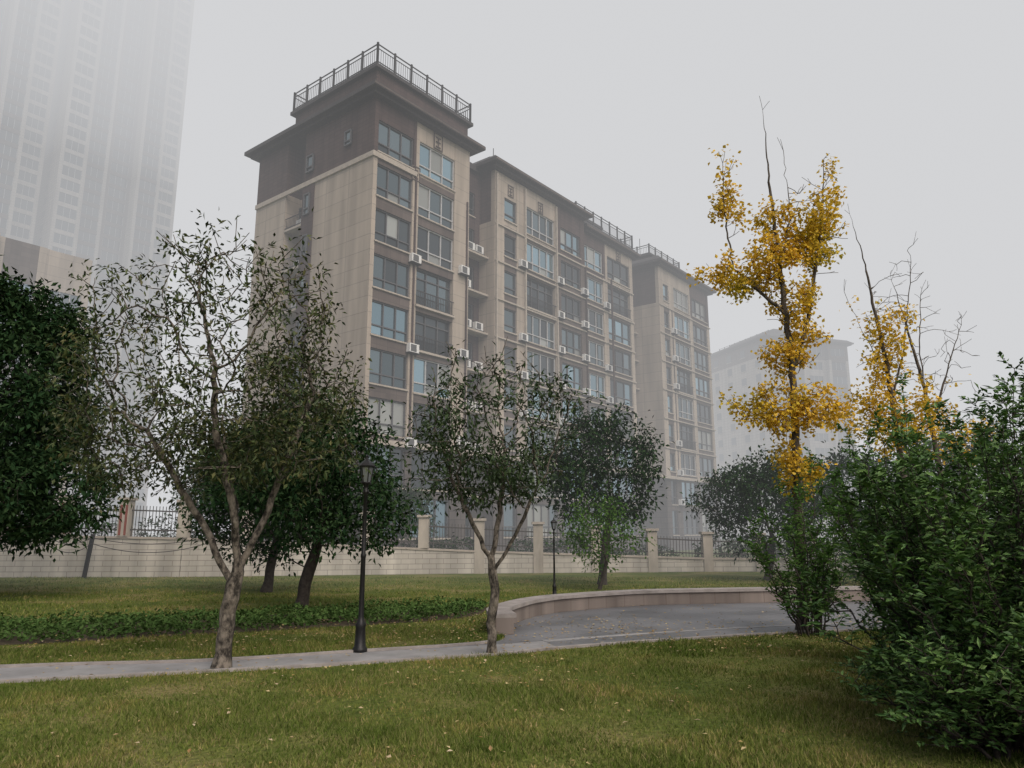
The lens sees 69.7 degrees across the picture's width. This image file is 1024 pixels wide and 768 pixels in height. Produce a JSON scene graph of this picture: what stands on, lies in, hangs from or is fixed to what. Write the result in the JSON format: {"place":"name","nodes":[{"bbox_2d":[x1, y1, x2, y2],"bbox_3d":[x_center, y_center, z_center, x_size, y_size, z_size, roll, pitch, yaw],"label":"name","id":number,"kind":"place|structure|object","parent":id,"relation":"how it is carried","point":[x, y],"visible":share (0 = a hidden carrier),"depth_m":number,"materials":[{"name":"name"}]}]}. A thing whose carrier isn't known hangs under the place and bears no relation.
{"place":"outdoors","nodes":[
{"label":"outdoors","id":0,"kind":"place"},
{"bbox_2d":[0,575,889,656],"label":"grass","id":1,"kind":"structure","parent":0,"point":[852,651],"depth_m":19.65,"materials":[{"name":"green plant"}]},
{"bbox_2d":[0,530,1023,767],"bbox_3d":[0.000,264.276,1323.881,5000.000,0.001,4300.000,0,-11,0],"label":"ground","id":2,"kind":"structure","parent":0,"point":[614,576],"depth_m":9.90,"materials":[{"name":"green plant"}]},
{"bbox_2d":[0,0,64,243],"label":"residential tower","id":3,"kind":"structure","parent":2,"relation":"on","point":[30,33],"depth_m":150.23,"materials":[{"name":"grey concrete"}]},
{"bbox_2d":[0,0,60,238],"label":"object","id":4,"kind":"structure","parent":3,"relation":"in","point":[49,21],"depth_m":150.34,"materials":[{"name":"grey glass"}]},
{"bbox_2d":[0,0,60,239],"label":"light window frames","id":5,"kind":"structure","parent":3,"relation":"in","point":[6,0],"depth_m":150.30,"materials":[{"name":"grey metal"}]},
{"bbox_2d":[0,233,92,515],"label":"walls","id":6,"kind":"structure","parent":2,"relation":"on","point":[53,266],"depth_m":76.59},
{"bbox_2d":[1,237,39,373],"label":"spandrels","id":7,"kind":"object","parent":6,"relation":"on","point":[21,257],"visible":0.31,"depth_m":73.64,"materials":[{"name":"grey concrete"}]},
{"bbox_2d":[0,280,61,493],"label":"blue windows","id":8,"kind":"structure","parent":6,"relation":"attached to","point":[25,285],"depth_m":73.69,"materials":[{"name":"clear glass"}]},
{"bbox_2d":[0,291,79,388],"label":"windows","id":9,"kind":"structure","parent":6,"relation":"attached to","point":[66,300],"depth_m":76.81,"materials":[{"name":"grey glass"}]},
{"bbox_2d":[4,284,80,511],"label":"light window frames","id":10,"kind":"structure","parent":6,"relation":"attached to","point":[66,323],"depth_m":76.49,"materials":[{"name":"white metal"}]},
{"bbox_2d":[0,255,135,561],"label":"camphor tree","id":11,"kind":"object","parent":2,"relation":"on","point":[29,472],"visible":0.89,"depth_m":23.05,"materials":[{"name":"green plant"}]},
{"bbox_2d":[82,534,95,577],"bbox_3d":[-18.725,7.608,32.501,0.350,1.900,0.120,0,-11,0],"label":"leaning post","id":12,"kind":"object","parent":2,"relation":"on","point":[87,560],"visible":0.79,"depth_m":32.46,"materials":[{"name":"metal"}]},
{"bbox_2d":[0,538,200,552],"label":"cable","id":13,"kind":"object","parent":12,"relation":"attached to","point":[122,542],"visible":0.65,"depth_m":32.52,"materials":[{"name":"metal"}]},
{"bbox_2d":[33,0,194,536],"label":"residential tower","id":14,"kind":"structure","parent":2,"relation":"on","point":[108,189],"depth_m":163.74,"materials":[{"name":"grey concrete"}]},
{"bbox_2d":[37,0,190,525],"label":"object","id":15,"kind":"structure","parent":14,"relation":"in","point":[97,12],"depth_m":164.31,"materials":[{"name":"grey glass"}]},
{"bbox_2d":[52,0,191,525],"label":"light window frames","id":16,"kind":"structure","parent":14,"relation":"in","point":[96,0],"depth_m":164.75,"materials":[{"name":"grey metal"}]},
{"bbox_2d":[32,207,377,667],"bbox_3d":[-4.923,0.803,12.141,5.058,7.390,4.676,7,-13,-33],"label":"osmanthus tree","id":17,"kind":"object","parent":2,"relation":"on","point":[222,658],"visible":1,"depth_m":11.66,"materials":[{"name":"green plant"}]},
{"bbox_2d":[165,439,280,535],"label":"camphor tree","id":18,"kind":"object","parent":2,"relation":"on","point":[196,495],"visible":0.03,"depth_m":36.63,"materials":[{"name":"green plant"}]},
{"bbox_2d":[0,595,489,644],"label":"groundcover bed","id":19,"kind":"object","parent":2,"relation":"on","point":[167,621],"visible":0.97,"depth_m":16.25,"materials":[{"name":"green plant"}]},
{"bbox_2d":[173,400,357,592],"bbox_3d":[-8.397,3.854,25.665,6.824,6.688,5.834,-11,-15,43],"label":"camphor tree","id":20,"kind":"object","parent":2,"relation":"on","point":[268,582],"visible":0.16,"depth_m":25.00,"materials":[{"name":"green plant"}]},
{"bbox_2d":[0,641,553,678],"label":"footpath","id":21,"kind":"structure","parent":2,"relation":"on","point":[29,672],"depth_m":11.79,"materials":[{"name":"concrete"}]},
{"bbox_2d":[388,336,606,655],"bbox_3d":[-0.264,1.898,13.018,3.678,5.550,3.525,-8,-14,34],"label":"osmanthus tree","id":22,"kind":"object","parent":21,"relation":"on","point":[500,473],"visible":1,"depth_m":12.84,"materials":[{"name":"green plant"}]},
{"bbox_2d":[191,376,432,612],"bbox_3d":[-5.331,2.853,19.808,6.636,6.390,5.839,0,-11,0],"label":"camphor tree","id":23,"kind":"object","parent":2,"relation":"on","point":[286,496],"visible":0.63,"depth_m":18.94,"materials":[{"name":"green plant"}]},
{"bbox_2d":[352,454,374,652],"bbox_3d":[-2.660,2.985,13.171,0.310,3.460,0.268,0,-11,0],"label":"street lamp","id":24,"kind":"object","parent":2,"relation":"on","point":[360,624],"visible":0.98,"depth_m":13.08,"materials":[{"name":"black metal"}]},
{"bbox_2d":[349,473,440,546],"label":"camphor tree","id":25,"kind":"object","parent":2,"relation":"on","point":[413,494],"visible":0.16,"depth_m":38.91,"materials":[{"name":"green plant"}]},
{"bbox_2d":[0,537,857,577],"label":"block wall","id":26,"kind":"structure","parent":2,"relation":"on","point":[189,562],"depth_m":33.95,"materials":[{"name":"beige stone"}]},
{"bbox_2d":[24,535,845,559],"bbox_3d":[-16.941,7.694,34.583,86.182,1.540,2.908,1,-11,-4],"label":"coping","id":27,"kind":"object","parent":26,"relation":"on","point":[411,548],"visible":0.31,"depth_m":35.72,"materials":[{"name":"beige stone"}]},
{"bbox_2d":[21,508,844,557],"bbox_3d":[-3.498,8.065,38.520,69.043,3.729,4.924,1,-11,-5],"label":"metal railing","id":28,"kind":"object","parent":2,"relation":"on","point":[697,549],"visible":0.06,"depth_m":39.14,"materials":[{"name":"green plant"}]},
{"bbox_2d":[13,495,864,573],"bbox_3d":[-17.110,7.005,34.707,86.502,3.940,3.192,1,-11,-4],"label":"boundary fence","id":29,"kind":"object","parent":2,"relation":"on","point":[125,528],"visible":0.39,"depth_m":36.10,"materials":[{"name":"metal"}]},
{"bbox_2d":[0,621,881,683],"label":"path kerb","id":30,"kind":"structure","parent":2,"relation":"on","point":[20,680],"depth_m":11.99,"materials":[{"name":"concrete"}]},
{"bbox_2d":[239,444,720,553],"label":"podium walls","id":31,"kind":"structure","parent":2,"relation":"on","point":[662,520],"depth_m":59.92,"materials":[{"name":"stone"}]},
{"bbox_2d":[242,122,716,478],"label":"walls","id":32,"kind":"structure","parent":31,"relation":"on","point":[344,213],"depth_m":53.74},
{"bbox_2d":[244,62,715,295],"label":"roof","id":33,"kind":"structure","parent":32,"relation":"on","point":[295,135],"depth_m":54.22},
{"bbox_2d":[257,69,708,476],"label":"brown cladding","id":34,"kind":"structure","parent":32,"relation":"attached to","point":[282,170],"depth_m":53.88,"materials":[{"name":"tile"}]},
{"bbox_2d":[274,42,696,505],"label":"railings","id":35,"kind":"object","parent":32,"relation":"attached to","point":[604,226],"visible":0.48,"depth_m":53.39,"materials":[{"name":"metal"}]},
{"bbox_2d":[255,149,722,539],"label":"cornices","id":36,"kind":"object","parent":32,"relation":"attached to","point":[385,157],"visible":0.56,"depth_m":58.48,"materials":[{"name":"beige concrete"}]},
{"bbox_2d":[288,219,684,504],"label":"air conditioners","id":37,"kind":"object","parent":36,"relation":"on","point":[408,345],"visible":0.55,"depth_m":57.70,"materials":[{"name":"white metal"}]},
{"bbox_2d":[408,242,683,504],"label":"air conditioner grilles","id":38,"kind":"object","parent":37,"relation":"attached to","point":[413,346],"visible":0.52,"depth_m":57.20,"materials":[{"name":"grey metal"}]},
{"bbox_2d":[296,123,713,535],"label":"windows","id":39,"kind":"structure","parent":32,"relation":"in","point":[378,270],"depth_m":53.81,"materials":[{"name":"grey glass"}]},
{"bbox_2d":[369,80,716,479],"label":"spandrels","id":40,"kind":"object","parent":32,"relation":"on","point":[383,344],"visible":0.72,"depth_m":58.89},
{"bbox_2d":[413,143,695,475],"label":"light window frames","id":41,"kind":"structure","parent":32,"relation":"attached to","point":[532,246],"depth_m":61.98,"materials":[{"name":"white metal"}]},
{"bbox_2d":[293,145,707,536],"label":"blue windows","id":42,"kind":"structure","parent":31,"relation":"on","point":[389,313],"depth_m":62.35,"materials":[{"name":"glass"}]},
{"bbox_2d":[289,121,716,538],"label":"window frames","id":43,"kind":"structure","parent":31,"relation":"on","point":[438,286],"depth_m":55.96,"materials":[{"name":"metal"}]},
{"bbox_2d":[290,151,715,535],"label":"curtained windows","id":44,"kind":"structure","parent":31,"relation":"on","point":[392,222],"depth_m":52.70,"materials":[{"name":"grey glass"}]},
{"bbox_2d":[550,517,556,593],"bbox_3d":[1.350,5.539,23.573,0.223,2.491,0.193,0,-11,0],"label":"street lamp","id":45,"kind":"object","parent":2,"relation":"on","point":[553,522],"visible":0.87,"depth_m":23.56,"materials":[{"name":"black metal"}]},
{"bbox_2d":[546,474,656,589],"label":"young camphor tree","id":46,"kind":"object","parent":2,"relation":"on","point":[604,566],"visible":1,"depth_m":26.30,"materials":[{"name":"green plant"}]},
{"bbox_2d":[529,396,674,584],"bbox_3d":[3.374,4.100,29.233,6.080,7.550,5.284,0,-11,0],"label":"camphor tree","id":47,"kind":"object","parent":2,"relation":"on","point":[598,443],"visible":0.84,"depth_m":28.64,"materials":[{"name":"green plant"}]},
{"bbox_2d":[495,590,939,634],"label":"wall","id":48,"kind":"structure","parent":2,"relation":"on","point":[505,626],"depth_m":20.61,"materials":[{"name":"stone"}]},
{"bbox_2d":[486,586,876,617],"bbox_3d":[10.123,5.886,20.821,23.761,0.080,4.841,4,-12,-18],"label":"coping","id":49,"kind":"object","parent":48,"relation":"on","point":[505,609],"visible":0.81,"depth_m":20.11,"materials":[{"name":"stone"}]},
{"bbox_2d":[679,438,856,580],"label":"camphor tree","id":50,"kind":"object","parent":2,"relation":"on","point":[746,490],"visible":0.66,"depth_m":30.95,"materials":[{"name":"green plant"}]},
{"bbox_2d":[712,355,862,539],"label":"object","id":51,"kind":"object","parent":2,"relation":"on","point":[741,447],"visible":0.27,"depth_m":158.37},
{"bbox_2d":[714,352,763,461],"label":"windows","id":52,"kind":"object","parent":51,"relation":"attached to","point":[732,403],"visible":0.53,"depth_m":162.35,"materials":[{"name":"grey glass"}]},
{"bbox_2d":[711,329,855,537],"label":"spandrels","id":53,"kind":"object","parent":51,"relation":"attached to","point":[749,355],"visible":0.34,"depth_m":158.84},
{"bbox_2d":[710,333,852,358],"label":"roof","id":54,"kind":"structure","parent":53,"relation":"on","point":[740,345],"depth_m":159.09,"materials":[{"name":"grey concrete"}]},
{"bbox_2d":[719,330,832,350],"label":"railings","id":55,"kind":"object","parent":54,"relation":"on","point":[767,332],"visible":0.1,"depth_m":160.19,"materials":[{"name":"metal"}]},
{"bbox_2d":[714,342,853,516],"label":"dark windows","id":56,"kind":"structure","parent":51,"relation":"attached to","point":[812,380],"depth_m":157.91,"materials":[{"name":"grey glass"}]},
{"bbox_2d":[774,348,851,513],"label":"light window frames","id":57,"kind":"structure","parent":51,"relation":"on","point":[820,397],"depth_m":157.33,"materials":[{"name":"white metal"}]},
{"bbox_2d":[736,447,859,635],"bbox_3d":[5.938,3.207,15.274,2.609,3.860,1.962,0,-11,0],"label":"privet shrub","id":58,"kind":"object","parent":2,"relation":"on","point":[824,556],"visible":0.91,"depth_m":15.07,"materials":[{"name":"green plant"}]},
{"bbox_2d":[806,440,952,543],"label":"camphor tree","id":59,"kind":"object","parent":2,"relation":"on","point":[834,457],"visible":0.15,"depth_m":33.42,"materials":[{"name":"green plant"}]},
{"bbox_2d":[833,207,960,513],"bbox_3d":[11.470,0.303,22.324,2.799,12.293,3.038,10,-15,-40],"label":"ginkgo tree","id":60,"kind":"object","parent":2,"relation":"on","point":[888,378],"visible":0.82,"depth_m":22.26,"materials":[{"name":"yellow plant"}]},
{"bbox_2d":[780,351,1023,753],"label":"privet shrub","id":61,"kind":"object","parent":2,"relation":"on","point":[960,566],"visible":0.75,"depth_m":7.69,"materials":[{"name":"green plant"}]},
{"bbox_2d":[806,520,997,584],"bbox_3d":[19.890,6.044,27.746,17.625,3.454,4.280,-1,-11,3],"label":"shrub border","id":62,"kind":"object","parent":2,"relation":"on","point":[852,581],"visible":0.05,"depth_m":28.50,"materials":[{"name":"green plant"}]},
{"bbox_2d":[806,372,1015,668],"bbox_3d":[6.396,2.161,11.720,3.308,4.536,2.975,0,-11,0],"label":"privet shrub","id":63,"kind":"object","parent":2,"relation":"on","point":[843,513],"visible":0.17,"depth_m":11.61,"materials":[{"name":"green plant"}]},
{"bbox_2d":[826,552,1023,761],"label":"privet shrub","id":64,"kind":"object","parent":2,"relation":"on","point":[951,711],"visible":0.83,"depth_m":6.81,"materials":[{"name":"green plant"}]},
{"bbox_2d":[869,266,997,514],"bbox_3d":[13.720,1.298,23.715,3.482,10.874,2.771,0,-11,0],"label":"ginkgo tree","id":65,"kind":"object","parent":2,"relation":"on","point":[921,373],"visible":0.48,"depth_m":23.98,"materials":[{"name":"yellow plant"}]},
{"bbox_2d":[859,372,1023,591],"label":"privet shrub","id":66,"kind":"object","parent":2,"relation":"on","point":[1000,435],"visible":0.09,"depth_m":9.14,"materials":[{"name":"green plant"}]},
{"bbox_2d":[894,413,1022,542],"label":"camphor tree","id":67,"kind":"object","parent":2,"relation":"on","point":[944,447],"visible":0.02,"depth_m":35.30,"materials":[{"name":"green plant"}]},
{"bbox_2d":[902,375,1023,559],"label":"privet shrub","id":68,"kind":"object","parent":2,"relation":"on","point":[1022,394],"visible":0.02,"depth_m":13.83,"materials":[{"name":"green plant"}]},
{"bbox_2d":[144,0,1023,529],"label":"sky","id":69,"kind":"structure","parent":0,"point":[616,107],"materials":[{"name":"grey"}]},
{"bbox_2d":[373,601,888,651],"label":"plaza pavement","id":70,"kind":"structure","parent":0,"point":[743,614],"depth_m":16.89,"materials":[{"name":"concrete"}]},
{"bbox_2d":[0,603,1019,763],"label":"fallen leaves","id":71,"kind":"object","parent":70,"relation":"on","point":[388,756],"visible":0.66,"depth_m":13.68,"materials":[{"name":"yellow plant"}]},
{"bbox_2d":[686,96,863,630],"bbox_3d":[6.156,-0.889,17.007,4.238,12.563,2.388,0,-11,0],"label":"ginkgo tree","id":72,"kind":"object","parent":70,"relation":"on","point":[809,235],"visible":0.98,"depth_m":16.90,"materials":[{"name":"yellow plant"}]}
]}

